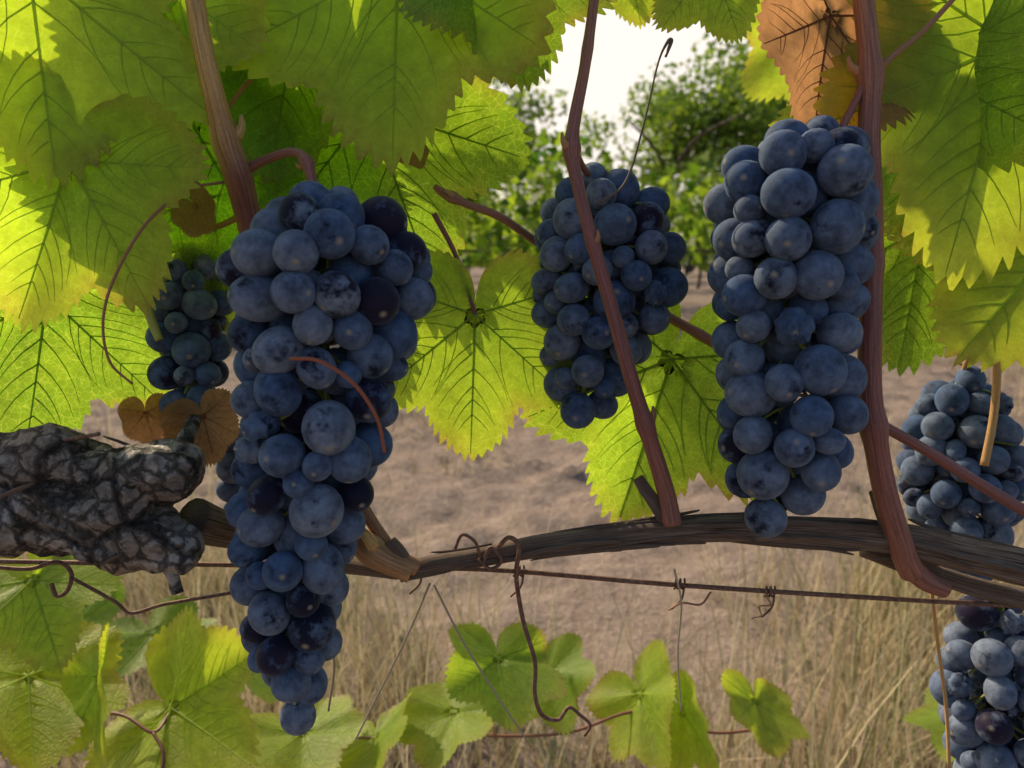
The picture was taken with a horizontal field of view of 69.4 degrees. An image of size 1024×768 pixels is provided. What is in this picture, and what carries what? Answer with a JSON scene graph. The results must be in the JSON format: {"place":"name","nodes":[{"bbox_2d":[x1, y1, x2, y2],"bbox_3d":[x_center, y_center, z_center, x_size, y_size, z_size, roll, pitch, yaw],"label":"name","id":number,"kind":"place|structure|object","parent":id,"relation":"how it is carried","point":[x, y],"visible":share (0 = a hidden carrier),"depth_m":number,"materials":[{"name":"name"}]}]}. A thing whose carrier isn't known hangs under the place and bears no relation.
{"place":"outdoors","nodes":[
{"label":"outdoors","id":0,"kind":"place"},
{"bbox_2d":[0,253,1023,767],"bbox_3d":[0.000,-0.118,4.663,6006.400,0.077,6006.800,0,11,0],"label":"ground","id":1,"kind":"structure","parent":0,"point":[550,475],"depth_m":1.83,"materials":[{"name":"soil"}]},
{"bbox_2d":[483,78,618,243],"bbox_3d":[-0.531,-10.097,33.151,9.870,8.760,7.697,6,12,27],"label":"tree","id":2,"kind":"object","parent":1,"relation":"on","point":[533,116],"visible":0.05,"depth_m":30.44,"materials":[{"name":"green plant"}]},
{"bbox_2d":[457,127,723,288],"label":"vineyard rows","id":3,"kind":"object","parent":1,"relation":"on","point":[690,228],"visible":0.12,"depth_m":6.78,"materials":[{"name":"green plant"}]},
{"bbox_2d":[595,32,784,206],"bbox_3d":[6.654,-8.081,25.680,6.942,7.674,7.453,7,13,32],"label":"tree","id":4,"kind":"object","parent":1,"relation":"on","point":[716,129],"visible":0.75,"depth_m":25.03,"materials":[{"name":"green plant"}]},
{"bbox_2d":[707,40,787,149],"bbox_3d":[12.735,-9.475,29.747,11.484,8.823,8.726,7,13,33],"label":"tree","id":5,"kind":"object","parent":1,"relation":"on","point":[782,104],"visible":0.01,"depth_m":28.35,"materials":[{"name":"green plant"}]},
{"bbox_2d":[0,318,1023,767],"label":"dry grass","id":6,"kind":"structure","parent":0,"point":[908,620],"depth_m":1.15,"materials":[{"name":"beige plant"}]},
{"bbox_2d":[466,190,709,235],"label":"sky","id":7,"kind":"structure","parent":0,"point":[501,196],"materials":[{"name":"white"}]},
{"bbox_2d":[179,475,1023,609],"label":"vine cordon","id":8,"kind":"object","parent":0,"point":[939,550],"visible":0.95,"depth_m":0.30,"materials":[{"name":"brown wood"}]},
{"bbox_2d":[144,0,1023,608],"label":"vine shoots","id":9,"kind":"object","parent":8,"relation":"attached to","point":[238,170],"visible":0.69,"depth_m":0.29,"materials":[{"name":"brown wood"}]},
{"bbox_2d":[0,0,1023,767],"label":"vine leaves","id":10,"kind":"object","parent":9,"relation":"attached to","point":[106,150],"visible":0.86,"depth_m":0.33,"materials":[{"name":"green plant"}]},
{"bbox_2d":[0,414,205,594],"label":"vine trunk","id":11,"kind":"object","parent":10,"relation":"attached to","point":[106,507],"visible":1,"depth_m":0.26,"materials":[{"name":"grey plant"}]},
{"bbox_2d":[145,254,243,509],"bbox_3d":[-0.147,-0.004,0.354,0.050,0.139,0.048,0,11,0],"label":"grape bunch","id":12,"kind":"object","parent":10,"relation":"hanging from","point":[193,347],"visible":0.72,"depth_m":0.34,"materials":[{"name":"blue food"}]},
{"bbox_2d":[215,180,435,735],"bbox_3d":[-0.066,0.028,0.281,0.076,0.204,0.081,0,11,0],"label":"grape bunch","id":13,"kind":"object","parent":10,"relation":"hanging from","point":[311,268],"visible":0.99,"depth_m":0.25,"materials":[{"name":"blue food"}]},
{"bbox_2d":[101,37,771,739],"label":"tendrils","id":14,"kind":"object","parent":10,"relation":"attached to","point":[335,369],"visible":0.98,"depth_m":0.29,"materials":[{"name":"brown plant"}]},
{"bbox_2d":[0,432,1013,736],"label":"trellis wire","id":15,"kind":"object","parent":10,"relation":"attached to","point":[518,572],"visible":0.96,"depth_m":0.31,"materials":[{"name":"metal"}]},
{"bbox_2d":[531,162,688,428],"bbox_3d":[0.043,-0.040,0.337,0.069,0.117,0.068,0,11,0],"label":"grape bunch","id":16,"kind":"object","parent":10,"relation":"attached to","point":[644,249],"visible":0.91,"depth_m":0.32,"materials":[{"name":"blue food"}]},
{"bbox_2d":[703,115,879,537],"bbox_3d":[0.106,-0.023,0.284,0.064,0.158,0.073,0,11,0],"label":"grape bunch","id":17,"kind":"object","parent":10,"relation":"hanging from","point":[790,206],"visible":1,"depth_m":0.26,"materials":[{"name":"blue food"}]},
{"bbox_2d":[896,363,1023,580],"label":"grape bunch","id":18,"kind":"object","parent":10,"relation":"attached to","point":[949,419],"visible":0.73,"depth_m":0.39,"materials":[{"name":"blue food"}]},
{"bbox_2d":[929,595,1023,767],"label":"grape bunch","id":19,"kind":"object","parent":10,"relation":"hanging from","point":[982,652],"visible":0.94,"depth_m":0.36,"materials":[{"name":"blue food"}]},
{"bbox_2d":[489,8,755,189],"bbox_3d":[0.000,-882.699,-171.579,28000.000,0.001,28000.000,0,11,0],"label":"sky","id":20,"kind":"structure","parent":0,"point":[625,54],"depth_m":3967.72,"materials":[{"name":"white"}]}
]}

